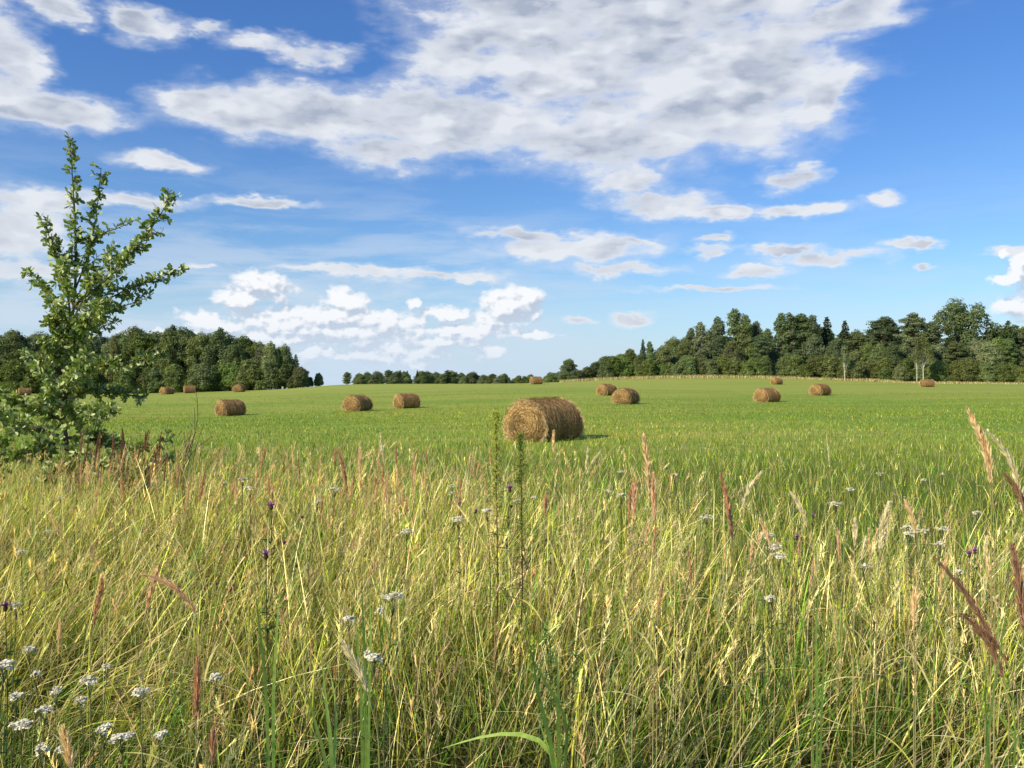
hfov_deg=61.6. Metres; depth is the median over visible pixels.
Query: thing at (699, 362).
bush
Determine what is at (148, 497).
feather reed
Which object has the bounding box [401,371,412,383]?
leafy tree
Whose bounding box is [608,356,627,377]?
bush
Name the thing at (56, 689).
yarrow
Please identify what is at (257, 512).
feather reed
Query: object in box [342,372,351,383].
pine tree
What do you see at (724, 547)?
feather reed
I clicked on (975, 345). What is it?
leafy tree
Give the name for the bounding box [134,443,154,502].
feather reed
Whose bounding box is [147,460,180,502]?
feather reed
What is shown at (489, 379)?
leafy tree
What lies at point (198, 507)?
feather reed
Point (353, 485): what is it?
feather reed
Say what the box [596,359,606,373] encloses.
leafy tree
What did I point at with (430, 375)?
leafy tree
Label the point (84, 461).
feather reed
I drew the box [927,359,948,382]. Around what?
bush
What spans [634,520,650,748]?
feather reed
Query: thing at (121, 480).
feather reed
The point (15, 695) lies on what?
yarrow
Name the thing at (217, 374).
bush
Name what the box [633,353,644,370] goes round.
leafy tree
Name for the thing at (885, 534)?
yarrow
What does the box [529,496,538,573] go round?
yarrow
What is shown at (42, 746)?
yarrow
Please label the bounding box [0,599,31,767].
knapweed
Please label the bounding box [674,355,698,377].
bush
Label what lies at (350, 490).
feather reed
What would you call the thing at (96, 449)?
feather reed
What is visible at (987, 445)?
feather reed
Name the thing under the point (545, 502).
feather reed
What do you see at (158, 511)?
feather reed
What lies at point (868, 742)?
verge grass
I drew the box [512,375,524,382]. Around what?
leafy tree
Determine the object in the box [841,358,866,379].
bush
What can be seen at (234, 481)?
feather reed
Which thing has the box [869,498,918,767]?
feather reed
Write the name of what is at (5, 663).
yarrow
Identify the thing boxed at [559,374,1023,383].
dry grass
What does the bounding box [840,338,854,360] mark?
leafy tree
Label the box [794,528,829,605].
knapweed
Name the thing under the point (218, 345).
leafy tree
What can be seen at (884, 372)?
bush
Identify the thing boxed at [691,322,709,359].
aspen tree
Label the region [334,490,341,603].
feather reed
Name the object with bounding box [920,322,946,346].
pine tree
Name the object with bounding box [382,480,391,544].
feather reed
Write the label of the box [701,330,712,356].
leafy tree
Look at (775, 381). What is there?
hay bale
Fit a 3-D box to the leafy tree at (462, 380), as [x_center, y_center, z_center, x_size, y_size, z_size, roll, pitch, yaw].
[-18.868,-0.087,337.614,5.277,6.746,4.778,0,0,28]
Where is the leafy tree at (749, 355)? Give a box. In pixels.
[742,341,757,360]
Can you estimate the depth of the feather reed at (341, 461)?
4.00 m
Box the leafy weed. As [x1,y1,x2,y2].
[516,599,589,767]
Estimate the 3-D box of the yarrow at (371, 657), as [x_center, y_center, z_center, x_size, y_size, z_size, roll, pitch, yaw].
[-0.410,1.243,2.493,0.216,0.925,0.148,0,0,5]
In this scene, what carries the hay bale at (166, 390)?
on the ground at (684, 388)
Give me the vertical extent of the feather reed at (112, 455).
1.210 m
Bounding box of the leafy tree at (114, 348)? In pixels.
[107,339,124,386]
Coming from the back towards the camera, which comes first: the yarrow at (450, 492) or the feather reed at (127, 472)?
the feather reed at (127, 472)
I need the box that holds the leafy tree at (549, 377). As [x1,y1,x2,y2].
[543,372,556,382]
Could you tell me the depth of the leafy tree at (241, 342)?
170.18 m
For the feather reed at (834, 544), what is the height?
1.387 m
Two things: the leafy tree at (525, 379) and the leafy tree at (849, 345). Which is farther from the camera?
the leafy tree at (525, 379)
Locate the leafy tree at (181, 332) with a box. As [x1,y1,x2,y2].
[175,325,196,341]
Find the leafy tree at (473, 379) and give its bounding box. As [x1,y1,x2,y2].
[468,371,478,383]
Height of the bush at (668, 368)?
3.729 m
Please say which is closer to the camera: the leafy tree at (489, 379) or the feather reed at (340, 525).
the feather reed at (340, 525)
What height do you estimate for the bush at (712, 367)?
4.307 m
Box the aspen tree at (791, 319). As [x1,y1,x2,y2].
[782,312,801,354]
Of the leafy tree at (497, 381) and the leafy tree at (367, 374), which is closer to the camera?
the leafy tree at (497, 381)
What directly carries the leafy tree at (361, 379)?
on the ground at (684, 388)
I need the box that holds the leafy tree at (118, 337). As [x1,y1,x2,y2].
[109,334,120,342]
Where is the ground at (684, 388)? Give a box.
[0,378,1023,767]
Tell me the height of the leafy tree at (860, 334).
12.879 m
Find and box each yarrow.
[0,601,21,760]
[0,659,15,753]
[7,718,32,767]
[8,691,23,767]
[11,550,32,693]
[22,646,43,767]
[30,669,47,767]
[34,705,53,755]
[34,742,49,767]
[40,530,51,641]
[49,686,62,757]
[55,746,63,767]
[74,696,87,767]
[79,675,98,767]
[90,663,112,767]
[95,722,113,767]
[108,731,134,767]
[130,687,149,767]
[153,729,167,767]
[208,672,221,767]
[232,477,246,614]
[240,486,253,620]
[298,500,320,656]
[323,487,340,583]
[342,615,363,767]
[361,650,370,767]
[364,652,385,750]
[374,606,392,763]
[376,591,403,767]
[393,528,412,689]
[440,491,453,618]
[449,516,469,680]
[482,509,500,688]
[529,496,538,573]
[605,489,610,528]
[609,470,624,560]
[612,493,628,592]
[670,473,693,589]
[694,515,712,617]
[741,533,785,735]
[755,544,786,701]
[759,594,774,767]
[764,551,791,767]
[826,501,857,639]
[842,488,859,596]
[858,563,899,732]
[872,472,890,580]
[883,532,895,689]
[898,531,927,704]
[900,524,925,626]
[910,528,924,630]
[917,528,932,674]
[918,478,927,570]
[923,541,945,728]
[926,526,948,692]
[940,472,952,582]
[947,569,970,754]
[970,511,981,617]
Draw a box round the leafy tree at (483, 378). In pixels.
[479,375,486,383]
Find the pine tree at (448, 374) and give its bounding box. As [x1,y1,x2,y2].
[443,370,452,383]
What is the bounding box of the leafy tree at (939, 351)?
[933,343,949,362]
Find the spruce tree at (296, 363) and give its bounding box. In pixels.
[292,354,299,369]
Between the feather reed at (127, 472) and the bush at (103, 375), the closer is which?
the feather reed at (127, 472)
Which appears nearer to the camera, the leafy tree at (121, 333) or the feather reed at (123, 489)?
the feather reed at (123, 489)
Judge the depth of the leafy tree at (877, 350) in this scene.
171.12 m
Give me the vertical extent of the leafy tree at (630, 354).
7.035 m
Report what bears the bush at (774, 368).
on the ground at (684, 388)
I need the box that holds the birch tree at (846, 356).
[839,344,849,378]
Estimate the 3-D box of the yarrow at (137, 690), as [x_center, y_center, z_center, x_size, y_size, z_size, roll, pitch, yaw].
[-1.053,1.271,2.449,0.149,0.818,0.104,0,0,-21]
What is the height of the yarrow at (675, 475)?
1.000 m
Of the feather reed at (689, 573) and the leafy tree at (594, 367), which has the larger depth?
the leafy tree at (594, 367)
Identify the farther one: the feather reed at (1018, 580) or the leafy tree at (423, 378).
the leafy tree at (423, 378)
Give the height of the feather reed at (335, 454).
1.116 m
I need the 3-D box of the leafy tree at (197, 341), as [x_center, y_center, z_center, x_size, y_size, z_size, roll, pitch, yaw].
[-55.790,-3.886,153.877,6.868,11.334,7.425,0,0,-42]
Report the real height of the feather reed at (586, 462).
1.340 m
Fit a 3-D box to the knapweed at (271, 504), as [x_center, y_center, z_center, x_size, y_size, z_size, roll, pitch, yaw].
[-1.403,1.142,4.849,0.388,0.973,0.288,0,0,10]
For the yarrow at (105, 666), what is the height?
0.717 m
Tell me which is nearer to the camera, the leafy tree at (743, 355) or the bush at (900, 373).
the bush at (900, 373)
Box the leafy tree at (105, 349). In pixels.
[97,340,113,368]
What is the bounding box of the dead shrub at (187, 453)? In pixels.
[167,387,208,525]
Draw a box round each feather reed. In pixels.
[25,575,141,765]
[53,461,81,598]
[53,723,76,767]
[55,618,141,767]
[69,501,82,574]
[73,431,99,518]
[76,428,84,526]
[76,472,81,548]
[79,442,88,521]
[81,488,97,609]
[82,461,90,537]
[83,463,89,619]
[88,446,125,584]
[97,466,116,617]
[98,433,100,513]
[101,439,115,521]
[108,446,121,541]
[111,428,126,516]
[112,431,118,506]
[117,446,128,507]
[117,654,207,767]
[120,433,122,519]
[120,477,123,522]
[121,480,129,550]
[126,462,129,514]
[128,448,138,547]
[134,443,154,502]
[140,572,221,767]
[141,561,183,767]
[142,431,146,511]
[142,442,160,491]
[142,465,144,547]
[143,461,153,598]
[145,475,194,572]
[147,449,157,497]
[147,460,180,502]
[148,466,180,629]
[156,470,159,598]
[158,436,168,519]
[162,453,167,520]
[166,449,178,605]
[170,478,189,588]
[177,463,185,511]
[180,445,186,509]
[181,430,191,503]
[181,470,205,611]
[183,476,236,615]
[187,477,200,567]
[208,726,217,767]
[213,478,222,599]
[230,469,242,584]
[234,482,241,581]
[234,489,238,592]
[250,445,284,609]
[253,466,272,596]
[254,467,279,591]
[264,473,266,566]
[268,475,269,593]
[268,497,281,574]
[270,475,275,567]
[270,486,273,587]
[286,459,301,598]
[291,446,301,587]
[314,495,343,609]
[315,447,336,537]
[324,487,357,554]
[330,482,352,593]
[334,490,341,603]
[337,448,400,728]
[339,455,376,587]
[340,641,379,767]
[342,441,366,727]
[342,472,354,584]
[353,478,363,572]
[358,481,377,577]
[363,438,390,663]
[363,469,369,550]
[364,430,395,665]
[364,496,379,579]
[365,477,377,572]
[366,445,397,566]
[367,473,388,603]
[370,447,380,603]
[381,463,383,509]
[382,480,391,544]
[385,464,399,577]
[387,485,390,581]
[401,490,403,566]
[402,454,415,513]
[411,465,430,587]
[417,472,426,583]
[445,459,479,598]
[450,477,458,563]
[457,478,461,570]
[460,453,473,590]
[489,446,494,552]
[519,492,562,738]
[550,430,562,643]
[561,449,606,696]
[561,468,581,539]
[578,447,606,707]
[584,483,632,767]
[586,475,654,766]
[595,433,653,766]
[626,581,663,764]
[632,471,658,767]
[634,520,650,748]
[648,521,675,762]
[674,470,762,761]
[688,551,699,733]
[715,472,734,767]
[721,517,775,764]
[723,540,759,645]
[743,542,773,662]
[783,527,841,754]
[789,536,828,688]
[790,491,871,767]
[791,435,870,703]
[803,558,814,722]
[844,500,929,766]
[847,536,866,743]
[848,533,875,648]
[852,517,905,767]
[868,527,887,719]
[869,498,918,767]
[894,552,949,767]
[908,584,921,767]
[919,613,1008,767]
[934,557,1018,767]
[935,574,986,767]
[954,405,991,767]
[975,535,1008,641]
[981,428,1018,767]
[985,546,1021,766]
[987,428,1023,519]
[1002,472,1023,648]
[1008,542,1023,767]
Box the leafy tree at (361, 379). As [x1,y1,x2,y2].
[354,374,367,383]
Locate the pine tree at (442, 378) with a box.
[438,374,447,383]
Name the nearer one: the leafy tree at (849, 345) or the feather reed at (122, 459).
the feather reed at (122, 459)
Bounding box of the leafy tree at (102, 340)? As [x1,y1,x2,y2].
[97,335,112,346]
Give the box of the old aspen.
[928,296,1002,347]
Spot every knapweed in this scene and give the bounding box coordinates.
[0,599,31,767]
[227,549,297,765]
[243,502,304,649]
[444,501,475,610]
[465,509,500,615]
[489,485,547,625]
[777,512,821,631]
[777,534,817,654]
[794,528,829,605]
[949,550,998,714]
[954,548,1008,678]
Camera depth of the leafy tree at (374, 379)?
344.47 m
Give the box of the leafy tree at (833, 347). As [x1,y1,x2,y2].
[824,337,844,359]
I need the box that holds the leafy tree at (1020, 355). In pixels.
[1015,349,1023,367]
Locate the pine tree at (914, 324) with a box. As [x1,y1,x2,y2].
[896,312,930,351]
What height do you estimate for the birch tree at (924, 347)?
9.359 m
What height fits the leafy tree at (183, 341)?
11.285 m
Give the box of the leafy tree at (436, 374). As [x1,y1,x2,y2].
[433,372,440,378]
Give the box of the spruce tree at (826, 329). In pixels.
[819,317,834,353]
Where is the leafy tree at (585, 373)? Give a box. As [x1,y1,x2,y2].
[581,366,593,378]
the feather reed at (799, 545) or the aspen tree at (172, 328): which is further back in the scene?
the aspen tree at (172, 328)
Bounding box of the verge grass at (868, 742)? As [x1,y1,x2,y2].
[0,444,1023,767]
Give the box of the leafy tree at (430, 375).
[426,370,434,383]
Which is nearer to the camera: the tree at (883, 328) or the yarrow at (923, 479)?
the yarrow at (923, 479)
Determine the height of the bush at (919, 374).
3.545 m
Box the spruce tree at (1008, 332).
[1002,320,1019,346]
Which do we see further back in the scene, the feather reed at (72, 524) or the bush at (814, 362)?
the bush at (814, 362)
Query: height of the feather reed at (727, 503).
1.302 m
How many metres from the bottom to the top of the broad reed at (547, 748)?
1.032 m
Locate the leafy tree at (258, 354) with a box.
[249,345,265,363]
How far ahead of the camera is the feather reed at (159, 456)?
7.99 m
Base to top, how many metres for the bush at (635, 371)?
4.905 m
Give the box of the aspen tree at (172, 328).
[165,324,176,334]
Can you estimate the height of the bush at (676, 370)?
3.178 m
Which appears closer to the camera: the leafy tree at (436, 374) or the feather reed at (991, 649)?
the feather reed at (991, 649)
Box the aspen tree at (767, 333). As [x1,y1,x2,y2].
[761,328,776,355]
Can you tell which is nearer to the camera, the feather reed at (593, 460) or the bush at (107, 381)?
the feather reed at (593, 460)
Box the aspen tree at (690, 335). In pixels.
[685,327,697,356]
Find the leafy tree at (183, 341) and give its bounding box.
[179,333,198,391]
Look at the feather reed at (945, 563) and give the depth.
3.06 m
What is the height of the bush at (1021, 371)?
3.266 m
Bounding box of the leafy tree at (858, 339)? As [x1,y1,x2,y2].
[850,333,866,351]
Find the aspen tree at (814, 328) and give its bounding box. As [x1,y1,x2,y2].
[800,315,822,360]
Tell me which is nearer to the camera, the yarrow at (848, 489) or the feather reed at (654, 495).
the feather reed at (654, 495)
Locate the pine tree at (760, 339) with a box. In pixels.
[751,334,770,359]
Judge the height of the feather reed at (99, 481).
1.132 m
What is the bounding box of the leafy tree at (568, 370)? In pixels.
[557,359,580,379]
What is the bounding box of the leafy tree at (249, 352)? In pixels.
[242,347,255,358]
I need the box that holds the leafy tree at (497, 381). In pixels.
[491,378,501,383]
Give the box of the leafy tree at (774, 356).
[768,349,780,363]
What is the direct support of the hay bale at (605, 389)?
on the ground at (684, 388)
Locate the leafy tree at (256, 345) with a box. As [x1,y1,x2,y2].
[251,342,264,351]
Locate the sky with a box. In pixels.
[0,0,1023,388]
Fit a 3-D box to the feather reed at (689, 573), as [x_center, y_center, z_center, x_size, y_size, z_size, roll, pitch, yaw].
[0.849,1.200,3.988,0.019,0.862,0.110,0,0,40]
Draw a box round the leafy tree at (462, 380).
[458,376,469,383]
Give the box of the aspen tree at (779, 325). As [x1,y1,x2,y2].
[771,312,789,356]
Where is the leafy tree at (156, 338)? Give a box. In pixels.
[139,331,161,368]
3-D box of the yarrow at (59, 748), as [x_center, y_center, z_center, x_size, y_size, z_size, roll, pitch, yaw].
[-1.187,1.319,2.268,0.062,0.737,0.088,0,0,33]
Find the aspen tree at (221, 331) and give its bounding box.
[212,327,227,336]
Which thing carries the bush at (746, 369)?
on the ground at (684, 388)
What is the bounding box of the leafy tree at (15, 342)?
[0,330,31,392]
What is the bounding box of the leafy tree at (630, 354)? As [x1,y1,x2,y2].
[622,349,636,363]
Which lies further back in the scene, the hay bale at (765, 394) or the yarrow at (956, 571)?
the hay bale at (765, 394)
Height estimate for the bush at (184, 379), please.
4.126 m
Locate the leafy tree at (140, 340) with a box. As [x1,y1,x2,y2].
[122,328,155,367]
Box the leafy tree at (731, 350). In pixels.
[718,341,742,359]
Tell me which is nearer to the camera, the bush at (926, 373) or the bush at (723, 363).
the bush at (926, 373)
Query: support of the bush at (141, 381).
on the ground at (684, 388)
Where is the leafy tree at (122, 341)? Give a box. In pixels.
[106,336,131,363]
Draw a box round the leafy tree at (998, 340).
[991,335,1018,364]
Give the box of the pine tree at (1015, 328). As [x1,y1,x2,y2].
[1009,324,1020,343]
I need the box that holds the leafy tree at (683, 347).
[674,340,693,360]
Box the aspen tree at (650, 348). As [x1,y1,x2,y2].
[645,341,653,354]
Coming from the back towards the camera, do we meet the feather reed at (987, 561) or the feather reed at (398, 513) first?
the feather reed at (398, 513)
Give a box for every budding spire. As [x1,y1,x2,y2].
[482,407,515,724]
[505,431,535,714]
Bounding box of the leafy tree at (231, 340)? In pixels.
[224,332,236,389]
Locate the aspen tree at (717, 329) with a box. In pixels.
[707,316,726,362]
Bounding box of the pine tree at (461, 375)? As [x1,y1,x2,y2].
[457,372,465,383]
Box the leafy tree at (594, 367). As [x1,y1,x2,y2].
[590,361,599,378]
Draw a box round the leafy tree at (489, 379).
[485,375,494,383]
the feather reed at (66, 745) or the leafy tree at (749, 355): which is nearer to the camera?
the feather reed at (66, 745)
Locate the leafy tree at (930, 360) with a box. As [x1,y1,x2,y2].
[914,343,936,367]
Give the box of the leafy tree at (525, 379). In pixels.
[521,376,528,382]
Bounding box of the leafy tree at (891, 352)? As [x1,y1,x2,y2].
[878,343,901,368]
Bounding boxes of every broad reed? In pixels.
[254,562,281,767]
[302,652,336,767]
[353,571,371,767]
[445,621,568,767]
[801,561,832,767]
[985,581,1023,767]
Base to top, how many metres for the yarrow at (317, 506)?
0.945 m
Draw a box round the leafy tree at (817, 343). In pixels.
[800,334,825,361]
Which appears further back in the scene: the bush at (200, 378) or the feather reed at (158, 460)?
the bush at (200, 378)
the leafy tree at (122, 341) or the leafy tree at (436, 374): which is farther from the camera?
the leafy tree at (436, 374)
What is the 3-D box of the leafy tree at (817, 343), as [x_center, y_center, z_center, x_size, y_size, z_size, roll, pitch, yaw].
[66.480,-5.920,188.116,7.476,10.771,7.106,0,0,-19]
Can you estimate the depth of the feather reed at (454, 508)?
5.89 m
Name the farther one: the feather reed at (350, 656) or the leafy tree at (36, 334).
the leafy tree at (36, 334)
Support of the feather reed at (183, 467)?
on the ground at (684, 388)
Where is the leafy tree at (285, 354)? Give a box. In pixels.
[277,344,294,388]
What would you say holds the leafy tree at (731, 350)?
on the ground at (684, 388)
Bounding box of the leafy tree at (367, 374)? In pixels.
[364,372,370,383]
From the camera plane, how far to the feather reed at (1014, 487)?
2.50 m
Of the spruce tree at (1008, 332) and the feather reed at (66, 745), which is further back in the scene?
the spruce tree at (1008, 332)
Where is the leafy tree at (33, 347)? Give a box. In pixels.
[17,336,41,361]
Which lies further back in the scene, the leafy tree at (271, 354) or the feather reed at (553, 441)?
the leafy tree at (271, 354)
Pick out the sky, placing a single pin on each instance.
(513, 188)
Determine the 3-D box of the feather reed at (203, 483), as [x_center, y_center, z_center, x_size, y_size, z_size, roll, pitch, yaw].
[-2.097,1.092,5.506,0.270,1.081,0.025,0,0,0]
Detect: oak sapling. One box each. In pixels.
[0,381,25,503]
[105,428,183,519]
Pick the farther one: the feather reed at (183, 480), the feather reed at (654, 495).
the feather reed at (183, 480)
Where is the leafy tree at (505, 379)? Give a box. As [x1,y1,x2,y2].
[500,373,512,383]
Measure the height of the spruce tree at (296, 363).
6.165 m
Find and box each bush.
[0,358,28,393]
[20,365,43,392]
[31,376,55,392]
[80,370,101,392]
[95,367,105,392]
[102,369,115,389]
[106,364,140,392]
[134,367,151,392]
[142,366,163,392]
[158,363,184,392]
[176,371,196,391]
[186,362,214,391]
[207,365,228,391]
[213,361,243,390]
[228,371,250,389]
[231,359,269,389]
[249,363,279,389]
[264,359,298,388]
[288,367,309,387]
[309,377,313,386]
[314,372,323,386]
[596,355,611,362]
[596,364,612,378]
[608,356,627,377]
[616,357,634,377]
[630,358,645,377]
[636,358,659,376]
[655,364,666,376]
[662,362,675,377]
[669,364,683,376]
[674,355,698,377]
[687,356,707,375]
[701,359,720,376]
[716,356,733,376]
[727,356,743,375]
[738,362,754,376]
[745,359,766,377]
[754,355,773,376]
[771,363,778,375]
[776,356,799,378]
[784,355,804,376]
[798,364,812,377]
[801,355,826,378]
[813,355,834,378]
[828,357,843,379]
[836,363,843,378]
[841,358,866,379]
[864,364,873,379]
[869,357,893,380]
[876,365,892,380]
[890,366,910,381]
[896,357,914,381]
[910,366,926,381]
[924,367,928,378]
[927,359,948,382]
[946,360,959,381]
[953,356,980,381]
[973,363,995,382]
[991,361,1019,382]
[1007,363,1022,382]
[1019,367,1023,382]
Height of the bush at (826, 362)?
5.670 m
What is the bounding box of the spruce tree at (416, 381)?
[415,370,419,383]
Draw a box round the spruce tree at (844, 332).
[838,320,851,351]
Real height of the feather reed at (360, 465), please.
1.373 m
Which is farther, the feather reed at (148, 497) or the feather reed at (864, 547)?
the feather reed at (148, 497)
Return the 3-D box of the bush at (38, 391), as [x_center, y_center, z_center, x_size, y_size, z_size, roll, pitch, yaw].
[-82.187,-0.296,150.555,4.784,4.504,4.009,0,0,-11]
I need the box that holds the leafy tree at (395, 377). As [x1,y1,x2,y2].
[387,371,405,383]
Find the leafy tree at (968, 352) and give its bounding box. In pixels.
[962,345,973,359]
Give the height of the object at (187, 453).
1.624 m
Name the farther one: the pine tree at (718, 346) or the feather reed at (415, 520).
the pine tree at (718, 346)
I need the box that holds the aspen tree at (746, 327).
[735,314,754,352]
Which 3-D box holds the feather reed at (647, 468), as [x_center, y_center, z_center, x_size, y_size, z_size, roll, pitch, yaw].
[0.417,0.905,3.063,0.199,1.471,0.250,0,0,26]
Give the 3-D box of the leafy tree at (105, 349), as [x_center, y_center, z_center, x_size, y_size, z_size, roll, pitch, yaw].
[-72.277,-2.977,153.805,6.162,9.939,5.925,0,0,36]
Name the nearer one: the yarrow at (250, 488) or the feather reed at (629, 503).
the feather reed at (629, 503)
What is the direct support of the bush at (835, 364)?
on the ground at (684, 388)
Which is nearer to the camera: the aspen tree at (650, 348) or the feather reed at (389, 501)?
the feather reed at (389, 501)
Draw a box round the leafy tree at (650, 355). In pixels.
[645,352,656,367]
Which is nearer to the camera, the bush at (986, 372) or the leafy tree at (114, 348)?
the leafy tree at (114, 348)
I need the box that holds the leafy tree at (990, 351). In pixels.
[976,339,1005,366]
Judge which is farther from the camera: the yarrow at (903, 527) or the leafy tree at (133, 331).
the leafy tree at (133, 331)
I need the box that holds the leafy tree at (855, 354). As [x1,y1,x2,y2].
[846,349,862,361]
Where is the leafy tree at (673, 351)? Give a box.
[668,347,678,363]
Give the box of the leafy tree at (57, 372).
[28,339,62,381]
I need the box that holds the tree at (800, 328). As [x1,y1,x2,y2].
[786,313,811,352]
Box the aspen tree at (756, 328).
[750,321,766,350]
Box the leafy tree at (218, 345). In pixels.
[197,330,232,367]
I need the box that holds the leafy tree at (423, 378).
[413,370,430,383]
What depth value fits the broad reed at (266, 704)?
2.70 m
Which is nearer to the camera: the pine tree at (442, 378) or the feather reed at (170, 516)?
the feather reed at (170, 516)
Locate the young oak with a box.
[0,131,189,515]
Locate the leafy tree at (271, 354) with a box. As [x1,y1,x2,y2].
[260,340,279,389]
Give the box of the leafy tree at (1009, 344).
[1000,338,1020,365]
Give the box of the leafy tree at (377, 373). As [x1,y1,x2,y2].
[373,371,384,383]
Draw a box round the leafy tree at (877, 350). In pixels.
[866,342,884,365]
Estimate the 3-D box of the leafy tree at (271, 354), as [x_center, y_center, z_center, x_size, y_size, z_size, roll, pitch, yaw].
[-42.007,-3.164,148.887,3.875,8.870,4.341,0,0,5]
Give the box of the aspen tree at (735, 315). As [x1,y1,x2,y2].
[726,308,747,352]
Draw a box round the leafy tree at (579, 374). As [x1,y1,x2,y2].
[575,370,582,379]
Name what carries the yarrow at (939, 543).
on the ground at (684, 388)
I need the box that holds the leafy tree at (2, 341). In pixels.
[0,337,10,360]
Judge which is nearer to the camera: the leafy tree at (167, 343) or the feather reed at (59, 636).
the feather reed at (59, 636)
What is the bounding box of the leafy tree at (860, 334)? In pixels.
[847,329,870,345]
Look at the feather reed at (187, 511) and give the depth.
6.14 m
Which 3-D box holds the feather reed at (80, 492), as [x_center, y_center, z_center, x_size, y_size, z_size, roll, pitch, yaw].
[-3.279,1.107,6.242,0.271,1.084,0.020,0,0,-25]
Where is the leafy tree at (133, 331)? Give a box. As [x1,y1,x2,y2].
[124,326,143,338]
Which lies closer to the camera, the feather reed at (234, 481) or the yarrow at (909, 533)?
the yarrow at (909, 533)
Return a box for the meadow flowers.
[18,418,1017,537]
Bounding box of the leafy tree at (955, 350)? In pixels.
[943,340,965,365]
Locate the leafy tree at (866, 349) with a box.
[859,342,872,363]
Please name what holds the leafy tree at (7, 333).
on the ground at (684, 388)
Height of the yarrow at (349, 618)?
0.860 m
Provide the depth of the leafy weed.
2.98 m
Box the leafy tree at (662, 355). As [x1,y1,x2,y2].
[652,345,672,370]
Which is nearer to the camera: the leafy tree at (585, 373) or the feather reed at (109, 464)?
the feather reed at (109, 464)
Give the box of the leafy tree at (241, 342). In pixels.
[232,335,250,353]
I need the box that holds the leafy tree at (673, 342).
[663,337,679,347]
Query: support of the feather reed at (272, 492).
on the ground at (684, 388)
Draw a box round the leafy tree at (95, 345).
[87,336,100,392]
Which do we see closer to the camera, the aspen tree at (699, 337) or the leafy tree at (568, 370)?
the leafy tree at (568, 370)
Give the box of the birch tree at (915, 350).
[909,338,923,381]
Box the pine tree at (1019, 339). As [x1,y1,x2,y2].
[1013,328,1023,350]
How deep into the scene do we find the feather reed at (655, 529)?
3.62 m
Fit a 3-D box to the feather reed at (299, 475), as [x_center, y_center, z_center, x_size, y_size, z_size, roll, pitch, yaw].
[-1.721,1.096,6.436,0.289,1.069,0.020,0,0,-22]
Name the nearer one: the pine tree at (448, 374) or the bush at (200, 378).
the bush at (200, 378)
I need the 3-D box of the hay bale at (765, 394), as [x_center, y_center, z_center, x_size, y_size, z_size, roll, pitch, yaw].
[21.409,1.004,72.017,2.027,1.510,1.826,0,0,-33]
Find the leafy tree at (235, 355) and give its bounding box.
[217,343,247,366]
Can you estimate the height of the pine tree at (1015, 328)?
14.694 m
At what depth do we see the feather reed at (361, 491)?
6.35 m
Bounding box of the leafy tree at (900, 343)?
[880,334,902,344]
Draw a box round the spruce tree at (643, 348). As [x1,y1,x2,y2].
[640,339,645,355]
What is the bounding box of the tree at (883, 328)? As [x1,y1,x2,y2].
[864,316,904,354]
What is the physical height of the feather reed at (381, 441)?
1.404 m
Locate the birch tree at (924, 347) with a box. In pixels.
[916,333,933,378]
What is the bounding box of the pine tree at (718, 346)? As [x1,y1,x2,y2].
[710,337,725,363]
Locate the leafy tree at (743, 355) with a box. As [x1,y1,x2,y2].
[740,353,746,361]
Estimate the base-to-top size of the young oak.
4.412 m
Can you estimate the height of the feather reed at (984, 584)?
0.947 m
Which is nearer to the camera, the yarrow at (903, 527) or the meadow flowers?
the yarrow at (903, 527)
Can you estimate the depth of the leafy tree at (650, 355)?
180.49 m
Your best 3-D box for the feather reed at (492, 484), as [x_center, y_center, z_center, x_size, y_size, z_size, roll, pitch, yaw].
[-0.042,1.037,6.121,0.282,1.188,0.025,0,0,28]
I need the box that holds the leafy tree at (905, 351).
[896,343,911,359]
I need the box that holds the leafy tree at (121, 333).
[109,330,127,338]
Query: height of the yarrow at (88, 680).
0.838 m
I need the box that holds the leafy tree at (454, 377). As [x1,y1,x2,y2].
[448,370,459,383]
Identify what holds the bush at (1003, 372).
on the ground at (684, 388)
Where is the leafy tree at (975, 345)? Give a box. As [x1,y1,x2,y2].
[966,338,983,360]
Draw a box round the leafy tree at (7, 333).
[2,328,19,337]
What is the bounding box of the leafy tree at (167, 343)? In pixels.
[148,329,186,368]
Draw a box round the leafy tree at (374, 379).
[367,374,379,383]
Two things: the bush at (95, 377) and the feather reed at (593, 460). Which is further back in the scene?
the bush at (95, 377)
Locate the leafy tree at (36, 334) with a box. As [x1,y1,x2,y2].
[26,331,47,346]
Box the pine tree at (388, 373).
[382,370,391,383]
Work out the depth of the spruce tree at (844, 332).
188.57 m
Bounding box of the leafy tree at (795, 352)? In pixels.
[790,349,803,362]
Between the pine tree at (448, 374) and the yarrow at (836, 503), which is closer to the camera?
the yarrow at (836, 503)
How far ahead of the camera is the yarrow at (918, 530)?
4.97 m
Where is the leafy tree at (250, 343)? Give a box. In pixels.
[243,335,255,346]
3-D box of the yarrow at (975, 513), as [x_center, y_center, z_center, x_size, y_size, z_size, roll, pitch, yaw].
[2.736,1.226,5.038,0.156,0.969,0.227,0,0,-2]
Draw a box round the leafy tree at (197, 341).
[183,331,215,391]
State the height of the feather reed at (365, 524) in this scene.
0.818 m
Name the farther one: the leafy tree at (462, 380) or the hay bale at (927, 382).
the leafy tree at (462, 380)
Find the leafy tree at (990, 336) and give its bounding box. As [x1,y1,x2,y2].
[986,324,1004,340]
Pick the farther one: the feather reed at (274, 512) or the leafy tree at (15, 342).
the leafy tree at (15, 342)
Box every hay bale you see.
[18,388,31,394]
[159,386,174,393]
[183,385,195,392]
[214,398,246,415]
[231,384,245,391]
[341,394,372,411]
[392,393,420,408]
[502,396,585,441]
[529,376,542,383]
[596,383,617,395]
[610,388,640,403]
[752,387,781,401]
[770,378,782,384]
[808,383,831,395]
[920,379,934,386]

